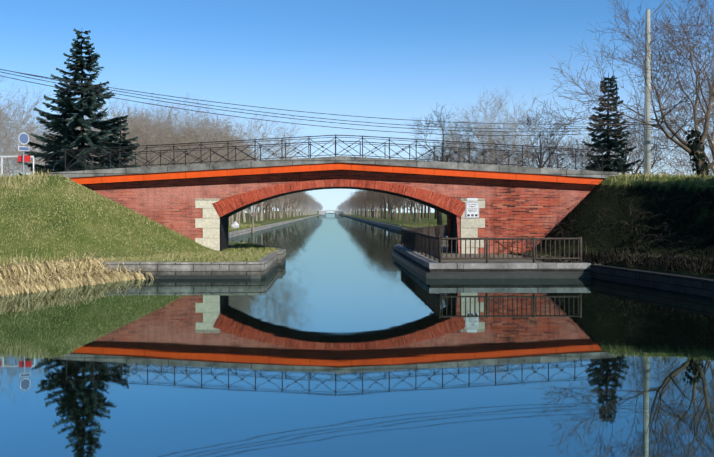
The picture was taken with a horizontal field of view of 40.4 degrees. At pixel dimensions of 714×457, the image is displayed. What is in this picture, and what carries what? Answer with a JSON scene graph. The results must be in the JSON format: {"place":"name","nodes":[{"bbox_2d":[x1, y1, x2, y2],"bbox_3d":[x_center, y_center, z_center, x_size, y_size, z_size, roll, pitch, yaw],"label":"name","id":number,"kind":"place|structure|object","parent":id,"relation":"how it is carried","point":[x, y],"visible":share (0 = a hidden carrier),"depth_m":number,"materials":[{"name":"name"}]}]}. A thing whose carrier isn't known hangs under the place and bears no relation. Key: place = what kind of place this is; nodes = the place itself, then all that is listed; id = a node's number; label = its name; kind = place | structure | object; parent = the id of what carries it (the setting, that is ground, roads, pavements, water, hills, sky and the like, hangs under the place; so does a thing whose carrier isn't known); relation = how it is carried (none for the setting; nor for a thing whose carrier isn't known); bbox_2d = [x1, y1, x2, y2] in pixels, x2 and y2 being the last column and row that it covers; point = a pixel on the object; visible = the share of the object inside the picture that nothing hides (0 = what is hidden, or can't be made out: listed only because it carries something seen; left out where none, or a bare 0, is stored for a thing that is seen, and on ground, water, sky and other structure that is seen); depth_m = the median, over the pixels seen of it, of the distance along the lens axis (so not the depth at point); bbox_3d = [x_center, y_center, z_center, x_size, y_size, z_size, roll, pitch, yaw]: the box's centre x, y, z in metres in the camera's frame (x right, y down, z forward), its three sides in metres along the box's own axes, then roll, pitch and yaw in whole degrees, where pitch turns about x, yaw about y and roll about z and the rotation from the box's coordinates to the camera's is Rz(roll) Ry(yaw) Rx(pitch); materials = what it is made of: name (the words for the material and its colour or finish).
{"place":"outdoors","nodes":[
{"label":"outdoors","id":0,"kind":"place"},
{"bbox_2d":[0,213,713,456],"bbox_3d":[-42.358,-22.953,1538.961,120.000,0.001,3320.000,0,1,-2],"label":"canal water","id":1,"kind":"structure","parent":0,"point":[333,335],"depth_m":15.52,"materials":[{"name":"blue liquid"}]},
{"bbox_2d":[0,169,713,280],"bbox_3d":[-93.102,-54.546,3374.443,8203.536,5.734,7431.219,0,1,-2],"label":"terrain","id":2,"kind":"structure","parent":0,"point":[594,196],"depth_m":41.75,"materials":[{"name":"green plant"}]},
{"bbox_2d":[0,117,27,175],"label":"bare tree","id":3,"kind":"object","parent":2,"relation":"on","point":[10,151],"visible":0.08,"depth_m":125.31,"materials":[{"name":"brown plant"}]},
{"bbox_2d":[0,131,33,174],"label":"road sign","id":4,"kind":"object","parent":2,"relation":"on","point":[23,137],"visible":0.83,"depth_m":47.91,"materials":[{"name":"silver metal"}]},
{"bbox_2d":[0,77,53,144],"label":"plane tree","id":5,"kind":"object","parent":2,"relation":"on","point":[35,103],"visible":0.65,"depth_m":101.93,"materials":[{"name":"brown plant"}]},
{"bbox_2d":[3,122,51,174],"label":"bare tree","id":6,"kind":"object","parent":2,"relation":"on","point":[26,154],"visible":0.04,"depth_m":134.05,"materials":[{"name":"brown plant"}]},
{"bbox_2d":[0,100,80,176],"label":"bare tree","id":7,"kind":"object","parent":2,"relation":"on","point":[9,170],"visible":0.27,"depth_m":87.33,"materials":[{"name":"brown plant"}]},
{"bbox_2d":[0,97,90,175],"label":"bare tree","id":8,"kind":"object","parent":2,"relation":"on","point":[6,170],"visible":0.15,"depth_m":99.46,"materials":[{"name":"brown plant"}]},
{"bbox_2d":[0,118,96,171],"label":"bare tree","id":9,"kind":"object","parent":2,"relation":"on","point":[36,150],"visible":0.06,"depth_m":105.89,"materials":[{"name":"brown plant"}]},
{"bbox_2d":[0,77,117,174],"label":"bare tree","id":10,"kind":"object","parent":2,"relation":"on","point":[13,139],"visible":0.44,"depth_m":78.12,"materials":[{"name":"brown plant"}]},
{"bbox_2d":[0,106,138,174],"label":"bare tree","id":11,"kind":"object","parent":2,"relation":"on","point":[31,147],"visible":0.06,"depth_m":123.95,"materials":[{"name":"brown plant"}]},
{"bbox_2d":[18,28,139,175],"bbox_3d":[-17.088,-5.947,61.676,8.727,13.402,9.177,-1,1,-32],"label":"conifer tree","id":12,"kind":"object","parent":2,"relation":"on","point":[72,136],"visible":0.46,"depth_m":60.30,"materials":[{"name":"green plant"}]},
{"bbox_2d":[40,104,173,164],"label":"bare tree","id":13,"kind":"object","parent":2,"relation":"on","point":[147,124],"depth_m":119.86,"materials":[{"name":"brown plant"}]},
{"bbox_2d":[48,99,178,167],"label":"bare tree","id":14,"kind":"object","parent":2,"relation":"on","point":[138,132],"visible":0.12,"depth_m":90.02,"materials":[{"name":"brown plant"}]},
{"bbox_2d":[110,123,137,167],"bbox_3d":[-15.263,-3.081,62.348,3.324,7.903,3.070,0,1,18],"label":"conifer tree","id":15,"kind":"object","parent":2,"relation":"on","point":[121,138],"visible":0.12,"depth_m":62.17,"materials":[{"name":"green plant"}]},
{"bbox_2d":[47,104,203,165],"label":"bare tree","id":16,"kind":"object","parent":2,"relation":"on","point":[144,133],"visible":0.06,"depth_m":106.80,"materials":[{"name":"brown plant"}]},
{"bbox_2d":[52,99,243,166],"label":"bare tree","id":17,"kind":"object","parent":2,"relation":"on","point":[131,125],"visible":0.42,"depth_m":84.32,"materials":[{"name":"brown plant"}]},
{"bbox_2d":[79,93,222,160],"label":"bare tree","id":18,"kind":"object","parent":2,"relation":"on","point":[161,117],"depth_m":114.83,"materials":[{"name":"brown plant"}]},
{"bbox_2d":[89,100,220,163],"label":"bare tree","id":19,"kind":"object","parent":2,"relation":"on","point":[166,124],"visible":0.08,"depth_m":107.74,"materials":[{"name":"brown plant"}]},
{"bbox_2d":[88,83,224,165],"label":"bare tree","id":20,"kind":"object","parent":2,"relation":"on","point":[158,123],"visible":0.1,"depth_m":98.38,"materials":[{"name":"brown plant"}]},
{"bbox_2d":[93,93,219,164],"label":"bare tree","id":21,"kind":"object","parent":2,"relation":"on","point":[164,124],"visible":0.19,"depth_m":101.03,"materials":[{"name":"brown plant"}]},
{"bbox_2d":[137,115,209,165],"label":"plane tree","id":22,"kind":"object","parent":2,"relation":"on","point":[174,148],"visible":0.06,"depth_m":98.17,"materials":[{"name":"brown plant"}]},
{"bbox_2d":[114,101,251,166],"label":"bare tree","id":23,"kind":"object","parent":2,"relation":"on","point":[148,143],"visible":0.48,"depth_m":76.95,"materials":[{"name":"brown plant"}]},
{"bbox_2d":[123,93,253,165],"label":"bare tree","id":24,"kind":"object","parent":2,"relation":"on","point":[179,139],"visible":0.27,"depth_m":92.67,"materials":[{"name":"brown plant"}]},
{"bbox_2d":[174,121,219,163],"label":"plane tree","id":25,"kind":"object","parent":2,"relation":"on","point":[197,144],"visible":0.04,"depth_m":114.18,"materials":[{"name":"brown plant"}]},
{"bbox_2d":[167,106,236,163],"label":"plane tree","id":26,"kind":"object","parent":2,"relation":"on","point":[196,132],"visible":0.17,"depth_m":105.86,"materials":[{"name":"brown plant"}]},
{"bbox_2d":[195,199,228,250],"bbox_3d":[-6.910,-0.050,46.445,1.120,2.714,3.856,0,1,-2],"label":"quoin","id":27,"kind":"object","parent":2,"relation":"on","point":[209,222],"visible":0.69,"depth_m":44.52,"materials":[{"name":"stone"}]},
{"bbox_2d":[185,113,250,163],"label":"plane tree","id":28,"kind":"object","parent":2,"relation":"on","point":[223,138],"visible":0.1,"depth_m":121.98,"materials":[{"name":"brown plant"}]},
{"bbox_2d":[140,101,311,162],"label":"bare tree","id":29,"kind":"object","parent":2,"relation":"on","point":[253,126],"visible":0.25,"depth_m":103.91,"materials":[{"name":"brown plant"}]},
{"bbox_2d":[141,105,314,207],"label":"bare tree","id":30,"kind":"object","parent":2,"relation":"on","point":[221,137],"visible":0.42,"depth_m":91.03,"materials":[{"name":"brown plant"}]},
{"bbox_2d":[214,122,254,156],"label":"plane tree","id":31,"kind":"object","parent":2,"relation":"on","point":[237,143],"visible":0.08,"depth_m":135.41,"materials":[{"name":"brown plant"}]},
{"bbox_2d":[231,221,238,228],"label":"white sack","id":32,"kind":"object","parent":2,"relation":"on","point":[234,224],"visible":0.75,"depth_m":106.17,"materials":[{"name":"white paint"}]},
{"bbox_2d":[167,119,309,224],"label":"bare tree","id":33,"kind":"object","parent":2,"relation":"on","point":[240,133],"visible":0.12,"depth_m":128.43,"materials":[{"name":"brown plant"}]},
{"bbox_2d":[190,120,305,232],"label":"bare tree","id":34,"kind":"object","parent":2,"relation":"on","point":[252,217],"visible":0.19,"depth_m":116.46,"materials":[{"name":"brown plant"}]},
{"bbox_2d":[242,139,257,221],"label":"plane tree","id":35,"kind":"object","parent":2,"relation":"on","point":[243,217],"visible":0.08,"depth_m":166.45,"materials":[{"name":"brown plant"}]},
{"bbox_2d":[252,149,265,215],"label":"plane tree","id":36,"kind":"object","parent":2,"relation":"on","point":[253,211],"visible":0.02,"depth_m":189.40,"materials":[{"name":"brown plant"}]},
{"bbox_2d":[260,202,263,220],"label":"plane tree","id":37,"kind":"object","parent":2,"relation":"on","point":[261,212],"depth_m":203.59,"materials":[{"name":"brown plant"}]},
{"bbox_2d":[251,195,284,219],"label":"plane tree","id":38,"kind":"object","parent":2,"relation":"on","point":[267,208],"visible":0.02,"depth_m":226.03,"materials":[{"name":"brown plant"}]},
{"bbox_2d":[259,198,277,219],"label":"plane tree","id":39,"kind":"object","parent":2,"relation":"on","point":[266,205],"depth_m":219.67,"materials":[{"name":"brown plant"}]},
{"bbox_2d":[257,196,281,218],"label":"plane tree","id":40,"kind":"object","parent":2,"relation":"on","point":[269,209],"visible":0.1,"depth_m":242.25,"materials":[{"name":"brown plant"}]},
{"bbox_2d":[272,195,287,218],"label":"plane tree","id":41,"kind":"object","parent":2,"relation":"on","point":[276,208],"depth_m":271.65,"materials":[{"name":"brown plant"}]},
{"bbox_2d":[288,191,304,212],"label":"plane tree","id":42,"kind":"object","parent":2,"relation":"on","point":[293,199],"visible":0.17,"depth_m":338.39,"materials":[{"name":"brown plant"}]},
{"bbox_2d":[289,193,305,216],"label":"plane tree","id":43,"kind":"object","parent":2,"relation":"on","point":[296,201],"visible":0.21,"depth_m":384.67,"materials":[{"name":"brown plant"}]},
{"bbox_2d":[289,193,306,214],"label":"plane tree","id":44,"kind":"object","parent":2,"relation":"on","point":[298,202],"visible":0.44,"depth_m":376.63,"materials":[{"name":"brown plant"}]},
{"bbox_2d":[268,210,387,214],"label":"bridge","id":45,"kind":"structure","parent":2,"relation":"on","point":[325,211],"depth_m":1098.83,"materials":[{"name":"grey concrete"}]},
{"bbox_2d":[50,156,617,253],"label":"bridge","id":46,"kind":"structure","parent":2,"relation":"on","point":[523,202],"depth_m":44.67,"materials":[{"name":"red brick"}]},
{"bbox_2d":[44,134,622,171],"bbox_3d":[-1.028,-3.490,46.551,26.690,1.748,3.644,0,1,-2],"label":"bridge railing","id":47,"kind":"object","parent":46,"relation":"on","point":[335,154],"visible":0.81,"depth_m":44.94,"materials":[{"name":"grey metal"}]},
{"bbox_2d":[466,198,478,217],"bbox_3d":[5.329,-0.943,44.817,0.620,0.930,0.042,0,1,-2],"label":"notice sign","id":48,"kind":"object","parent":46,"relation":"attached to","point":[472,209],"visible":0.98,"depth_m":44.81,"materials":[{"name":"white metal"}]},
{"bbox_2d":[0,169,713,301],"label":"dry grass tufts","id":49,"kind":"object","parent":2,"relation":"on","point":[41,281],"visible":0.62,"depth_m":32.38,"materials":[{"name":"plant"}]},
{"bbox_2d":[351,192,378,217],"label":"grey tree","id":50,"kind":"object","parent":2,"relation":"on","point":[364,201],"visible":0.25,"depth_m":313.73,"materials":[{"name":"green plant"}]},
{"bbox_2d":[353,190,394,218],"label":"grey tree","id":51,"kind":"object","parent":2,"relation":"on","point":[366,196],"visible":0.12,"depth_m":238.19,"materials":[{"name":"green plant"}]},
{"bbox_2d":[361,190,386,217],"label":"plane tree","id":52,"kind":"object","parent":2,"relation":"on","point":[374,203],"visible":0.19,"depth_m":290.34,"materials":[{"name":"brown plant"}]},
{"bbox_2d":[357,192,391,218],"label":"grey tree","id":53,"kind":"object","parent":2,"relation":"on","point":[380,209],"visible":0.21,"depth_m":275.74,"materials":[{"name":"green plant"}]},
{"bbox_2d":[363,191,386,218],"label":"grey tree","id":54,"kind":"object","parent":2,"relation":"on","point":[379,202],"visible":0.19,"depth_m":268.51,"materials":[{"name":"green plant"}]},
{"bbox_2d":[365,190,385,218],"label":"dark tree","id":55,"kind":"object","parent":2,"relation":"on","point":[384,206],"visible":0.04,"depth_m":253.15,"materials":[{"name":"brown plant"}]},
{"bbox_2d":[357,190,406,219],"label":"grey tree","id":56,"kind":"object","parent":2,"relation":"on","point":[378,200],"visible":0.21,"depth_m":230.37,"materials":[{"name":"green plant"}]},
{"bbox_2d":[369,192,396,219],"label":"plane tree","id":57,"kind":"object","parent":2,"relation":"on","point":[390,203],"visible":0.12,"depth_m":215.33,"materials":[{"name":"brown plant"}]},
{"bbox_2d":[368,191,403,213],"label":"grey tree","id":58,"kind":"object","parent":2,"relation":"on","point":[388,201],"visible":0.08,"depth_m":223.79,"materials":[{"name":"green plant"}]},
{"bbox_2d":[374,193,416,219],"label":"grey tree","id":59,"kind":"object","parent":2,"relation":"on","point":[396,202],"visible":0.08,"depth_m":207.37,"materials":[{"name":"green plant"}]},
{"bbox_2d":[378,193,414,221],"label":"plane tree","id":60,"kind":"object","parent":2,"relation":"on","point":[410,209],"visible":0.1,"depth_m":177.11,"materials":[{"name":"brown plant"}]},
{"bbox_2d":[391,196,412,220],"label":"grey tree","id":61,"kind":"object","parent":2,"relation":"on","point":[403,207],"depth_m":193.35,"materials":[{"name":"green plant"}]},
{"bbox_2d":[389,195,420,221],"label":"grey tree","id":62,"kind":"object","parent":2,"relation":"on","point":[412,204],"visible":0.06,"depth_m":170.82,"materials":[{"name":"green plant"}]},
{"bbox_2d":[97,213,713,298],"bbox_3d":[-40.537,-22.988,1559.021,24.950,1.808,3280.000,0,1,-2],"label":"quay walls","id":63,"kind":"structure","parent":2,"relation":"on","point":[419,263],"depth_m":35.68,"materials":[{"name":"stone"}]},
{"bbox_2d":[390,194,421,220],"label":"grey tree","id":64,"kind":"object","parent":2,"relation":"on","point":[399,206],"visible":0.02,"depth_m":201.30,"materials":[{"name":"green plant"}]},
{"bbox_2d":[406,200,411,220],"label":"plane tree","id":65,"kind":"object","parent":2,"relation":"on","point":[407,212],"visible":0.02,"depth_m":185.50,"materials":[{"name":"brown plant"}]},
{"bbox_2d":[403,198,424,221],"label":"plane tree","id":66,"kind":"object","parent":2,"relation":"on","point":[420,205],"visible":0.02,"depth_m":162.67,"materials":[{"name":"brown plant"}]},
{"bbox_2d":[413,151,439,217],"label":"dark tree","id":67,"kind":"object","parent":2,"relation":"on","point":[428,160],"visible":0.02,"depth_m":221.79,"materials":[{"name":"grey plant"}]},
{"bbox_2d":[417,139,454,218],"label":"dark tree","id":68,"kind":"object","parent":2,"relation":"on","point":[435,215],"visible":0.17,"depth_m":195.07,"materials":[{"name":"grey plant"}]},
{"bbox_2d":[404,102,485,225],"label":"dark tree","id":69,"kind":"object","parent":2,"relation":"on","point":[439,217],"visible":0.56,"depth_m":123.39,"materials":[{"name":"grey plant"}]},
{"bbox_2d":[435,119,496,162],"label":"dark tree","id":70,"kind":"object","parent":2,"relation":"on","point":[463,144],"visible":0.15,"depth_m":148.28,"materials":[{"name":"grey plant"}]},
{"bbox_2d":[461,199,484,253],"bbox_3d":[5.305,-0.056,46.783,1.120,2.714,3.856,0,1,-2],"label":"quoin","id":71,"kind":"object","parent":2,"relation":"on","point":[470,227],"visible":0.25,"depth_m":44.86,"materials":[{"name":"stone"}]},
{"bbox_2d":[432,121,520,164],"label":"plane tree","id":72,"kind":"object","parent":2,"relation":"on","point":[491,148],"visible":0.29,"depth_m":130.95,"materials":[{"name":"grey plant"}]},
{"bbox_2d":[431,123,544,166],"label":"grey tree","id":73,"kind":"object","parent":2,"relation":"on","point":[481,157],"visible":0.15,"depth_m":130.30,"materials":[{"name":"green plant"}]},
{"bbox_2d":[401,225,581,262],"bbox_3d":[5.222,0.542,54.835,5.388,1.070,37.220,0,1,-2],"label":"railing","id":74,"kind":"object","parent":2,"relation":"on","point":[426,240],"visible":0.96,"depth_m":36.32,"materials":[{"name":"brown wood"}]},
{"bbox_2d":[455,146,532,165],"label":"grey tree","id":75,"kind":"object","parent":2,"relation":"on","point":[497,156],"depth_m":139.87,"materials":[{"name":"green plant"}]},
{"bbox_2d":[429,86,566,165],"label":"plane tree","id":76,"kind":"object","parent":2,"relation":"on","point":[514,126],"visible":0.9,"depth_m":104.33,"materials":[{"name":"brown plant"}]},
{"bbox_2d":[495,241,524,254],"bbox_3d":[6.921,0.879,43.791,1.324,0.661,0.550,0,1,-2],"label":"rusty trestle","id":77,"kind":"object","parent":2,"relation":"on","point":[505,247],"visible":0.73,"depth_m":43.75,"materials":[{"name":"brown metal"}]},
{"bbox_2d":[472,114,592,169],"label":"grey tree","id":78,"kind":"object","parent":2,"relation":"on","point":[530,144],"visible":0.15,"depth_m":114.11,"materials":[{"name":"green plant"}]},
{"bbox_2d":[478,113,600,168],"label":"grey tree","id":79,"kind":"object","parent":2,"relation":"on","point":[530,151],"visible":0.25,"depth_m":122.56,"materials":[{"name":"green plant"}]},
{"bbox_2d":[507,101,576,167],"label":"dark tree","id":80,"kind":"object","parent":2,"relation":"on","point":[540,148],"visible":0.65,"depth_m":105.65,"materials":[{"name":"grey plant"}]},
{"bbox_2d":[582,72,642,174],"bbox_3d":[16.095,-4.672,62.241,4.995,10.602,4.722,0,1,-2],"label":"conifer tree","id":81,"kind":"object","parent":2,"relation":"on","point":[609,144],"visible":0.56,"depth_m":61.73,"materials":[{"name":"green plant"}]},
{"bbox_2d":[559,119,665,174],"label":"plane tree","id":82,"kind":"object","parent":2,"relation":"on","point":[633,157],"visible":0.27,"depth_m":103.45,"materials":[{"name":"brown plant"}]},
{"bbox_2d":[520,181,713,254],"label":"bramble thicket","id":83,"kind":"object","parent":2,"relation":"on","point":[693,238],"visible":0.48,"depth_m":42.05,"materials":[{"name":"plant"}]},
{"bbox_2d":[528,72,708,174],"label":"tree","id":84,"kind":"object","parent":2,"relation":"on","point":[637,152],"visible":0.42,"depth_m":65.33,"materials":[{"name":"brown plant"}]},
{"bbox_2d":[585,126,658,173],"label":"plane tree","id":85,"kind":"object","parent":2,"relation":"on","point":[632,154],"visible":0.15,"depth_m":134.59,"materials":[{"name":"brown plant"}]},
{"bbox_2d":[535,0,713,174],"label":"tree","id":86,"kind":"object","parent":2,"relation":"on","point":[682,143],"visible":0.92,"depth_m":53.48,"materials":[{"name":"brown plant"}]},
{"bbox_2d":[591,24,713,175],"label":"tree","id":87,"kind":"object","parent":2,"relation":"on","point":[710,142],"visible":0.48,"depth_m":61.40,"materials":[{"name":"brown plant"}]},
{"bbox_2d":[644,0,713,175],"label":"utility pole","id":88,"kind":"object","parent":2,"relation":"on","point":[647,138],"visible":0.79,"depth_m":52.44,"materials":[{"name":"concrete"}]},
{"bbox_2d":[0,69,713,135],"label":"overhead cables","id":89,"kind":"object","parent":88,"relation":"attached to","point":[336,114],"visible":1,"depth_m":36.77,"materials":[{"name":"black plastic"}]},
{"bbox_2d":[654,111,713,175],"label":"plane tree","id":90,"kind":"object","parent":2,"relation":"on","point":[684,159],"visible":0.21,"depth_m":113.94,"materials":[{"name":"brown plant"}]},
{"bbox_2d":[674,126,713,174],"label":"bare tree","id":91,"kind":"object","parent":2,"relation":"on","point":[708,154],"visible":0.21,"depth_m":102.04,"materials":[{"name":"brown plant"}]},
{"bbox_2d":[684,129,710,174],"bbox_3d":[18.998,-2.821,53.229,2.081,5.222,1.032,0,1,-2],"label":"ivy","id":92,"kind":"object","parent":2,"relation":"on","point":[693,145],"visible":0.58,"depth_m":52.88,"materials":[{"name":"green plant"}]},
{"bbox_2d":[0,0,713,212],"label":"sky","id":93,"kind":"structure","parent":0,"point":[392,59],"materials":[{"name":"blue"}]}
]}

